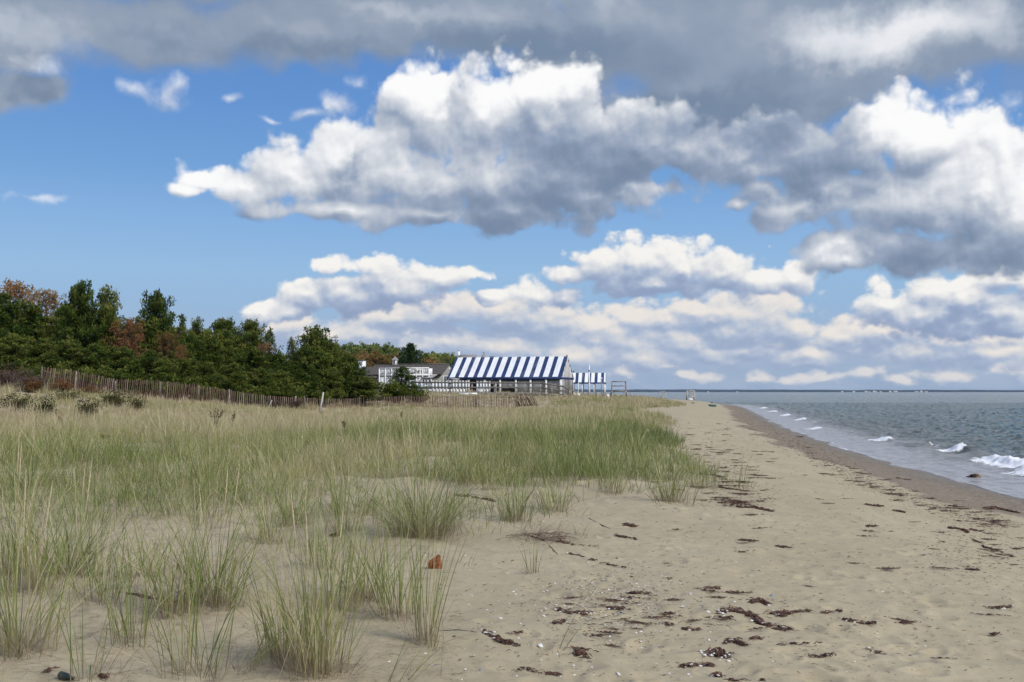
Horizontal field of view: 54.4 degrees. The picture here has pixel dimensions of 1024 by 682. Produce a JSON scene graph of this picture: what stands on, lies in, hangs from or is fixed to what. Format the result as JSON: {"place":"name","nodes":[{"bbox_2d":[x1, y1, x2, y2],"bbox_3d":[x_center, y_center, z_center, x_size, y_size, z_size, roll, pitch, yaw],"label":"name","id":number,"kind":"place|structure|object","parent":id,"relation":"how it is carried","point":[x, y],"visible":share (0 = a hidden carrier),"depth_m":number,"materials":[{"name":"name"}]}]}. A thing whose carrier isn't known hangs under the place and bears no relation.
{"place":"outdoors","nodes":[
{"label":"outdoors","id":0,"kind":"place"},
{"bbox_2d":[0,379,1023,681],"bbox_3d":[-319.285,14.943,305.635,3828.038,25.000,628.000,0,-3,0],"label":"ground","id":1,"kind":"structure","parent":0,"point":[786,573],"depth_m":8.78,"materials":[{"name":"sand"}]},
{"bbox_2d":[0,363,33,386],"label":"bare shrub","id":2,"kind":"object","parent":1,"relation":"on","point":[6,377],"visible":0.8,"depth_m":54.80,"materials":[{"name":"brown plant"}]},
{"bbox_2d":[0,332,35,379],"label":"pine tree","id":3,"kind":"object","parent":1,"relation":"on","point":[15,342],"visible":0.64,"depth_m":66.62,"materials":[{"name":"green plant"}]},
{"bbox_2d":[0,292,38,344],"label":"pine tree","id":4,"kind":"object","parent":1,"relation":"on","point":[7,308],"visible":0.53,"depth_m":73.70,"materials":[{"name":"green plant"}]},
{"bbox_2d":[0,390,40,410],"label":"shrub","id":5,"kind":"object","parent":1,"relation":"on","point":[20,403],"visible":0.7,"depth_m":44.98,"materials":[{"name":"green plant"}]},
{"bbox_2d":[0,277,44,314],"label":"amber tree","id":6,"kind":"object","parent":1,"relation":"on","point":[11,288],"visible":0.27,"depth_m":86.25,"materials":[{"name":"brown plant"}]},
{"bbox_2d":[0,301,51,372],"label":"pine tree","id":7,"kind":"object","parent":1,"relation":"on","point":[28,310],"visible":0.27,"depth_m":74.72,"materials":[{"name":"green plant"}]},
{"bbox_2d":[8,369,56,392],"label":"bare shrub","id":8,"kind":"object","parent":1,"relation":"on","point":[24,378],"visible":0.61,"depth_m":53.83,"materials":[{"name":"brown plant"}]},
{"bbox_2d":[10,337,61,374],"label":"pine tree","id":9,"kind":"object","parent":1,"relation":"on","point":[39,352],"visible":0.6,"depth_m":65.62,"materials":[{"name":"green plant"}]},
{"bbox_2d":[15,360,57,384],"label":"shrub","id":10,"kind":"object","parent":1,"relation":"on","point":[37,369],"visible":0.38,"depth_m":61.58,"materials":[{"name":"green plant"}]},
{"bbox_2d":[22,393,59,415],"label":"shrub","id":11,"kind":"object","parent":1,"relation":"on","point":[50,408],"visible":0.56,"depth_m":42.75,"materials":[{"name":"green plant"}]},
{"bbox_2d":[24,284,69,327],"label":"amber tree","id":12,"kind":"object","parent":1,"relation":"on","point":[46,305],"visible":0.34,"depth_m":83.65,"materials":[{"name":"brown plant"}]},
{"bbox_2d":[34,304,75,366],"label":"pine tree","id":13,"kind":"object","parent":1,"relation":"on","point":[56,317],"visible":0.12,"depth_m":74.27,"materials":[{"name":"green plant"}]},
{"bbox_2d":[46,361,77,386],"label":"shrub","id":14,"kind":"object","parent":1,"relation":"on","point":[60,366],"visible":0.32,"depth_m":62.73,"materials":[{"name":"green plant"}]},
{"bbox_2d":[45,339,90,375],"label":"pine tree","id":15,"kind":"object","parent":1,"relation":"on","point":[70,350],"visible":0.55,"depth_m":65.70,"materials":[{"name":"green plant"}]},
{"bbox_2d":[0,440,138,584],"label":"beach grass clump","id":16,"kind":"object","parent":1,"relation":"on","point":[15,534],"visible":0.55,"depth_m":8.41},
{"bbox_2d":[50,279,106,364],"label":"pine tree","id":17,"kind":"object","parent":1,"relation":"on","point":[78,329],"visible":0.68,"depth_m":70.75,"materials":[{"name":"green plant"}]},
{"bbox_2d":[40,367,116,394],"bbox_3d":[-24.837,2.447,57.236,0.310,1.834,5.178,-1,-3,27],"label":"snow fence","id":18,"kind":"object","parent":1,"relation":"on","point":[75,380],"visible":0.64,"depth_m":57.06,"materials":[{"name":"wood"}]},
{"bbox_2d":[0,446,158,596],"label":"beach grass clump","id":19,"kind":"object","parent":1,"relation":"on","point":[33,578],"visible":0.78,"depth_m":7.67,"materials":[{"name":"plant"}]},
{"bbox_2d":[66,364,111,389],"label":"shrub","id":20,"kind":"object","parent":1,"relation":"on","point":[87,370],"visible":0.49,"depth_m":62.77,"materials":[{"name":"green plant"}]},
{"bbox_2d":[73,396,106,416],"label":"shrub","id":21,"kind":"object","parent":1,"relation":"on","point":[86,406],"visible":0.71,"depth_m":44.86,"materials":[{"name":"green plant"}]},
{"bbox_2d":[67,343,119,383],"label":"pine tree","id":22,"kind":"object","parent":1,"relation":"on","point":[92,357],"visible":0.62,"depth_m":65.56,"materials":[{"name":"green plant"}]},
{"bbox_2d":[28,516,161,606],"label":"beach grass clump","id":23,"kind":"object","parent":1,"relation":"on","point":[100,597],"visible":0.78,"depth_m":7.25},
{"bbox_2d":[0,469,199,681],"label":"beach grass clump","id":24,"kind":"object","parent":1,"relation":"on","point":[8,633],"visible":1,"depth_m":5.89,"materials":[{"name":"plant"}]},
{"bbox_2d":[84,284,124,386],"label":"pine tree","id":25,"kind":"object","parent":1,"relation":"on","point":[108,309],"visible":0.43,"depth_m":72.59,"materials":[{"name":"green plant"}]},
{"bbox_2d":[1,462,210,580],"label":"beach grass clump","id":26,"kind":"object","parent":1,"relation":"on","point":[87,547],"visible":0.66,"depth_m":8.29,"materials":[{"name":"plant"}]},
{"bbox_2d":[35,555,179,681],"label":"beach grass clump","id":27,"kind":"object","parent":1,"relation":"on","point":[94,667],"visible":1,"depth_m":5.34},
{"bbox_2d":[96,388,133,406],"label":"shrub","id":28,"kind":"object","parent":1,"relation":"on","point":[117,400],"visible":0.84,"depth_m":50.82,"materials":[{"name":"green plant"}]},
{"bbox_2d":[87,315,146,368],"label":"pine tree","id":29,"kind":"object","parent":1,"relation":"on","point":[112,340],"visible":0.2,"depth_m":72.38,"materials":[{"name":"green plant"}]},
{"bbox_2d":[101,366,139,393],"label":"shrub","id":30,"kind":"object","parent":1,"relation":"on","point":[120,374],"visible":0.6,"depth_m":63.64,"materials":[{"name":"green plant"}]},
{"bbox_2d":[40,535,204,651],"bbox_3d":[-2.237,1.543,6.284,0.846,0.689,1.352,-1,-3,11],"label":"beach grass clump","id":31,"kind":"object","parent":1,"relation":"on","point":[144,613],"visible":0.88,"depth_m":6.06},
{"bbox_2d":[96,346,149,387],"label":"pine tree","id":32,"kind":"object","parent":1,"relation":"on","point":[125,355],"visible":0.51,"depth_m":65.45,"materials":[{"name":"green plant"}]},
{"bbox_2d":[63,505,192,581],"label":"beach grass clump","id":33,"kind":"object","parent":1,"relation":"on","point":[123,560],"visible":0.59,"depth_m":8.16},
{"bbox_2d":[105,317,152,367],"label":"tree","id":34,"kind":"object","parent":1,"relation":"on","point":[126,337],"visible":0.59,"depth_m":71.17,"materials":[{"name":"brown plant"}]},
{"bbox_2d":[114,316,164,374],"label":"pine tree","id":35,"kind":"object","parent":1,"relation":"on","point":[148,338],"visible":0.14,"depth_m":73.99,"materials":[{"name":"green plant"}]},
{"bbox_2d":[125,370,168,396],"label":"shrub","id":36,"kind":"object","parent":1,"relation":"on","point":[139,378],"visible":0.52,"depth_m":64.48,"materials":[{"name":"green plant"}]},
{"bbox_2d":[134,349,181,382],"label":"pine tree","id":37,"kind":"object","parent":1,"relation":"on","point":[152,359],"visible":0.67,"depth_m":65.36,"materials":[{"name":"green plant"}]},
{"bbox_2d":[137,287,186,346],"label":"pine tree","id":38,"kind":"object","parent":1,"relation":"on","point":[155,309],"visible":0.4,"depth_m":75.75,"materials":[{"name":"green plant"}]},
{"bbox_2d":[51,528,275,681],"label":"beach grass clump","id":39,"kind":"object","parent":1,"relation":"on","point":[192,647],"visible":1,"depth_m":5.57,"materials":[{"name":"plant"}]},
{"bbox_2d":[155,331,181,379],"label":"tree","id":40,"kind":"object","parent":1,"relation":"on","point":[167,348],"visible":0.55,"depth_m":71.87,"materials":[{"name":"brown plant"}]},
{"bbox_2d":[64,493,274,641],"bbox_3d":[-2.386,1.470,6.968,1.656,0.891,1.748,1,-3,-19],"label":"beach grass clump","id":41,"kind":"object","parent":1,"relation":"on","point":[170,601],"visible":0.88,"depth_m":6.89,"materials":[{"name":"plant"}]},
{"bbox_2d":[115,379,227,403],"bbox_3d":[-21.578,3.446,64.115,0.390,1.874,10.214,-1,-3,23],"label":"snow fence","id":42,"kind":"object","parent":1,"relation":"on","point":[186,394],"visible":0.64,"depth_m":63.59,"materials":[{"name":"wood"}]},
{"bbox_2d":[149,334,199,377],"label":"pine tree","id":43,"kind":"object","parent":1,"relation":"on","point":[154,342],"visible":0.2,"depth_m":72.68,"materials":[{"name":"green plant"}]},
{"bbox_2d":[161,373,193,399],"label":"shrub","id":44,"kind":"object","parent":1,"relation":"on","point":[177,380],"visible":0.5,"depth_m":65.42,"materials":[{"name":"green plant"}]},
{"bbox_2d":[162,357,202,396],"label":"pine tree","id":45,"kind":"object","parent":1,"relation":"on","point":[186,370],"visible":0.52,"depth_m":66.78,"materials":[{"name":"green plant"}]},
{"bbox_2d":[171,333,218,380],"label":"pine tree","id":46,"kind":"object","parent":1,"relation":"on","point":[191,345],"visible":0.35,"depth_m":74.78,"materials":[{"name":"green plant"}]},
{"bbox_2d":[188,316,203,344],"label":"pine tree","id":47,"kind":"object","parent":1,"relation":"on","point":[196,329],"visible":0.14,"depth_m":77.97,"materials":[{"name":"green plant"}]},
{"bbox_2d":[186,328,224,376],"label":"pine tree","id":48,"kind":"object","parent":1,"relation":"on","point":[218,335],"visible":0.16,"depth_m":76.73,"materials":[{"name":"green plant"}]},
{"bbox_2d":[195,360,233,396],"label":"pine tree","id":49,"kind":"object","parent":1,"relation":"on","point":[210,375],"visible":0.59,"depth_m":69.73,"materials":[{"name":"green plant"}]},
{"bbox_2d":[196,337,248,381],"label":"pine tree","id":50,"kind":"object","parent":1,"relation":"on","point":[225,354],"visible":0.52,"depth_m":75.79,"materials":[{"name":"green plant"}]},
{"bbox_2d":[68,464,380,614],"bbox_3d":[-2.000,1.409,7.111,2.260,1.040,2.578,3,-4,-43],"label":"beach grass clump","id":51,"kind":"object","parent":1,"relation":"on","point":[216,590],"visible":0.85,"depth_m":7.16,"materials":[{"name":"plant"}]},
{"bbox_2d":[205,316,250,353],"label":"pine tree","id":52,"kind":"object","parent":1,"relation":"on","point":[226,326],"visible":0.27,"depth_m":79.11,"materials":[{"name":"green plant"}]},
{"bbox_2d":[216,362,253,402],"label":"pine tree","id":53,"kind":"object","parent":1,"relation":"on","point":[233,370],"visible":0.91,"depth_m":71.49,"materials":[{"name":"green plant"}]},
{"bbox_2d":[234,317,269,374],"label":"pine tree","id":54,"kind":"object","parent":1,"relation":"on","point":[252,328],"visible":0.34,"depth_m":81.04,"materials":[{"name":"green plant"}]},
{"bbox_2d":[237,345,275,381],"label":"pine tree","id":55,"kind":"object","parent":1,"relation":"on","point":[255,361],"visible":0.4,"depth_m":77.76,"materials":[{"name":"green plant"}]},
{"bbox_2d":[212,469,310,544],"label":"beach grass clump","id":56,"kind":"object","parent":1,"relation":"on","point":[259,528],"visible":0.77,"depth_m":10.47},
{"bbox_2d":[243,367,280,402],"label":"pine tree","id":57,"kind":"object","parent":1,"relation":"on","point":[261,379],"visible":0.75,"depth_m":74.50,"materials":[{"name":"green plant"}]},
{"bbox_2d":[189,523,364,669],"bbox_3d":[-1.356,1.471,5.811,1.120,0.817,1.181,0,-3,0],"label":"beach grass clump","id":58,"kind":"object","parent":1,"relation":"on","point":[267,605],"visible":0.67,"depth_m":5.79,"materials":[{"name":"plant"}]},
{"bbox_2d":[212,574,343,680],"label":"beach grass clump","id":59,"kind":"object","parent":1,"relation":"on","point":[264,655],"visible":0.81,"depth_m":5.71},
{"bbox_2d":[220,461,336,526],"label":"beach grass clump","id":60,"kind":"object","parent":1,"relation":"on","point":[282,514],"visible":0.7,"depth_m":11.72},
{"bbox_2d":[228,389,341,408],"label":"snow fence","id":61,"kind":"object","parent":1,"relation":"on","point":[270,397],"visible":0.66,"depth_m":72.95,"materials":[{"name":"wood"}]},
{"bbox_2d":[270,369,301,399],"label":"pine tree","id":62,"kind":"object","parent":1,"relation":"on","point":[284,377],"visible":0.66,"depth_m":76.50,"materials":[{"name":"green plant"}]},
{"bbox_2d":[266,351,309,386],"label":"pine tree","id":63,"kind":"object","parent":1,"relation":"on","point":[281,362],"visible":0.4,"depth_m":79.62,"materials":[{"name":"green plant"}]},
{"bbox_2d":[152,486,433,681],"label":"beach grass clump","id":64,"kind":"object","parent":1,"relation":"on","point":[323,663],"visible":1,"depth_m":5.53,"materials":[{"name":"plant"}]},
{"bbox_2d":[293,369,327,403],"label":"pine tree","id":65,"kind":"object","parent":1,"relation":"on","point":[310,378],"visible":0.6,"depth_m":79.68,"materials":[{"name":"green plant"}]},
{"bbox_2d":[291,324,338,374],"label":"pine tree","id":66,"kind":"object","parent":1,"relation":"on","point":[314,339],"visible":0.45,"depth_m":83.49,"materials":[{"name":"green plant"}]},
{"bbox_2d":[305,385,334,405],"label":"shrub","id":67,"kind":"object","parent":1,"relation":"on","point":[326,396],"visible":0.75,"depth_m":79.41,"materials":[{"name":"green plant"}]},
{"bbox_2d":[301,350,344,391],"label":"pine tree","id":68,"kind":"object","parent":1,"relation":"on","point":[320,359],"visible":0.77,"depth_m":81.51,"materials":[{"name":"green plant"}]},
{"bbox_2d":[259,504,388,570],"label":"beach grass clump","id":69,"kind":"object","parent":1,"relation":"on","point":[319,558],"visible":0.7,"depth_m":8.69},
{"bbox_2d":[261,479,397,615],"bbox_3d":[-1.307,1.501,7.255,1.058,0.958,1.049,-2,-3,33],"label":"beach grass clump","id":70,"kind":"object","parent":1,"relation":"on","point":[342,599],"visible":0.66,"depth_m":7.26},
{"bbox_2d":[317,374,347,403],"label":"pine tree","id":71,"kind":"object","parent":1,"relation":"on","point":[335,389],"visible":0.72,"depth_m":81.46,"materials":[{"name":"green plant"}]},
{"bbox_2d":[299,472,376,534],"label":"beach grass clump","id":72,"kind":"object","parent":1,"relation":"on","point":[334,505],"visible":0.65,"depth_m":10.97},
{"bbox_2d":[324,339,351,383],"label":"pine tree","id":73,"kind":"object","parent":1,"relation":"on","point":[337,356],"visible":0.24,"depth_m":84.81,"materials":[{"name":"green plant"}]},
{"bbox_2d":[334,362,364,401],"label":"pine tree","id":74,"kind":"object","parent":1,"relation":"on","point":[349,376],"visible":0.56,"depth_m":83.71,"materials":[{"name":"green plant"}]},
{"bbox_2d":[341,354,369,395],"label":"pine tree","id":75,"kind":"object","parent":1,"relation":"on","point":[353,359],"visible":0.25,"depth_m":86.59,"materials":[{"name":"green plant"}]},
{"bbox_2d":[264,489,452,612],"bbox_3d":[-1.193,1.544,7.483,1.289,0.881,1.746,-3,-4,41],"label":"beach grass clump","id":76,"kind":"object","parent":1,"relation":"on","point":[367,579],"visible":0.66,"depth_m":7.53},
{"bbox_2d":[345,375,392,403],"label":"pine tree","id":77,"kind":"object","parent":1,"relation":"on","point":[368,390],"visible":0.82,"depth_m":84.34,"materials":[{"name":"green plant"}]},
{"bbox_2d":[368,352,397,366],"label":"hill oak","id":78,"kind":"object","parent":1,"relation":"on","point":[382,359],"visible":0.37,"depth_m":187.02,"materials":[{"name":"orange plant"}]},
{"bbox_2d":[0,378,767,595],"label":"dune grass","id":79,"kind":"structure","parent":1,"relation":"on","point":[543,426],"depth_m":21.03,"materials":[{"name":"plant"}]},
{"bbox_2d":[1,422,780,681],"bbox_3d":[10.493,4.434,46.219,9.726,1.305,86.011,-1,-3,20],"label":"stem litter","id":80,"kind":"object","parent":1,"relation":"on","point":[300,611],"visible":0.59,"depth_m":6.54,"materials":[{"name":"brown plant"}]},
{"bbox_2d":[333,501,454,622],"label":"beach grass clump","id":81,"kind":"object","parent":1,"relation":"on","point":[399,601],"visible":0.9,"depth_m":7.02,"materials":[{"name":"plant"}]},
{"bbox_2d":[374,379,418,401],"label":"shrub","id":82,"kind":"object","parent":1,"relation":"on","point":[396,391],"visible":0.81,"depth_m":89.90,"materials":[{"name":"green plant"}]},
{"bbox_2d":[355,357,455,389],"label":"shingle house","id":83,"kind":"structure","parent":1,"relation":"on","point":[429,372],"depth_m":149.67,"materials":[{"name":"grey wood"}]},
{"bbox_2d":[382,366,430,398],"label":"pine tree","id":84,"kind":"object","parent":1,"relation":"on","point":[401,372],"visible":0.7,"depth_m":91.79,"materials":[{"name":"green plant"}]},
{"bbox_2d":[391,343,426,364],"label":"cedar tree","id":85,"kind":"object","parent":1,"relation":"on","point":[410,354],"visible":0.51,"depth_m":175.78,"materials":[{"name":"green plant"}]},
{"bbox_2d":[201,409,623,596],"bbox_3d":[-1.062,1.361,10.472,5.784,1.530,5.959,0,-3,0],"label":"beach grass clump","id":86,"kind":"object","parent":1,"relation":"on","point":[412,525],"visible":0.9,"depth_m":10.65,"materials":[{"name":"plant"}]},
{"bbox_2d":[335,623,495,681],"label":"beach grass clump","id":87,"kind":"object","parent":1,"relation":"on","point":[420,663],"visible":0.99,"depth_m":5.45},
{"bbox_2d":[399,589,444,650],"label":"beach grass clump","id":88,"kind":"object","parent":1,"relation":"on","point":[428,632],"visible":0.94,"depth_m":6.18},
{"bbox_2d":[370,474,477,647],"bbox_3d":[-0.544,1.385,6.386,0.856,1.067,0.818,0,-3,6],"label":"beach grass clump","id":89,"kind":"object","parent":1,"relation":"on","point":[419,621],"visible":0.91,"depth_m":6.28,"materials":[{"name":"plant"}]},
{"bbox_2d":[341,395,517,407],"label":"snow fence","id":90,"kind":"object","parent":1,"relation":"on","point":[422,402],"visible":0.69,"depth_m":90.48,"materials":[{"name":"wood"}]},
{"bbox_2d":[416,381,466,391],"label":"white railing","id":91,"kind":"object","parent":1,"relation":"on","point":[447,385],"visible":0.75,"depth_m":120.81,"materials":[{"name":"white paint"}]},
{"bbox_2d":[461,442,515,490],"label":"beach grass clump","id":92,"kind":"object","parent":1,"relation":"on","point":[482,485],"visible":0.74,"depth_m":15.11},
{"bbox_2d":[413,382,577,396],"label":"boardwalk","id":93,"kind":"structure","parent":1,"relation":"on","point":[517,392],"depth_m":120.27,"materials":[{"name":"grey wood"}]},
{"bbox_2d":[481,629,520,646],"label":"seaweed clump","id":94,"kind":"object","parent":1,"relation":"on","point":[498,638],"visible":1,"depth_m":6.31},
{"bbox_2d":[447,355,573,394],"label":"beach pavilion","id":95,"kind":"structure","parent":1,"relation":"on","point":[556,370],"depth_m":140.52,"materials":[{"name":"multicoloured fabric"}]},
{"bbox_2d":[468,460,577,523],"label":"beach grass clump","id":96,"kind":"object","parent":1,"relation":"on","point":[520,515],"visible":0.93,"depth_m":12.17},
{"bbox_2d":[494,515,598,547],"bbox_3d":[0.408,1.993,10.773,1.212,0.357,1.175,0,-3,0],"label":"root tangle","id":97,"kind":"object","parent":1,"relation":"on","point":[548,536],"visible":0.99,"depth_m":10.73,"materials":[{"name":"brown plant"}]},
{"bbox_2d":[505,459,605,512],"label":"beach grass clump","id":98,"kind":"object","parent":1,"relation":"on","point":[556,503],"visible":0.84,"depth_m":13.40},
{"bbox_2d":[573,371,605,393],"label":"beach pavilion","id":99,"kind":"structure","parent":1,"relation":"on","point":[583,378],"depth_m":212.65,"materials":[{"name":"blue fabric"}]},
{"bbox_2d":[586,436,633,494],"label":"beach grass clump","id":100,"kind":"object","parent":1,"relation":"on","point":[610,488],"visible":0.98,"depth_m":15.66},
{"bbox_2d":[351,491,969,679],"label":"shell fragments","id":101,"kind":"object","parent":1,"relation":"on","point":[622,603],"visible":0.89,"depth_m":7.62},
{"bbox_2d":[618,449,728,503],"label":"beach grass clump","id":102,"kind":"object","parent":1,"relation":"on","point":[671,494],"visible":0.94,"depth_m":14.74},
{"bbox_2d":[699,647,734,661],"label":"seaweed clump","id":103,"kind":"object","parent":1,"relation":"on","point":[718,651],"visible":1,"depth_m":6.17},
{"bbox_2d":[434,412,1023,680],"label":"weed litter","id":104,"kind":"object","parent":1,"relation":"on","point":[700,448],"visible":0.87,"depth_m":9.73,"materials":[{"name":"plant"}]},
{"bbox_2d":[711,605,793,629],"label":"seaweed clump","id":105,"kind":"object","parent":1,"relation":"on","point":[757,619],"visible":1,"depth_m":7.35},
{"bbox_2d":[0,0,1023,389],"label":"sky","id":106,"kind":"structure","parent":0,"point":[646,194],"materials":[{"name":"blue"}]},
{"bbox_2d":[573,389,1023,391],"bbox_3d":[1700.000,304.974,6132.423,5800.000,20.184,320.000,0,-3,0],"label":"shore terrain","id":107,"kind":"structure","parent":0,"point":[667,390],"depth_m":5999.31,"materials":[{"name":"blue plant"}]},
{"bbox_2d":[578,392,1023,498],"bbox_3d":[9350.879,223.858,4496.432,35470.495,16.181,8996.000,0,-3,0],"label":"sea","id":108,"kind":"structure","parent":0,"point":[981,434],"depth_m":85.04,"materials":[{"name":"liquid"}]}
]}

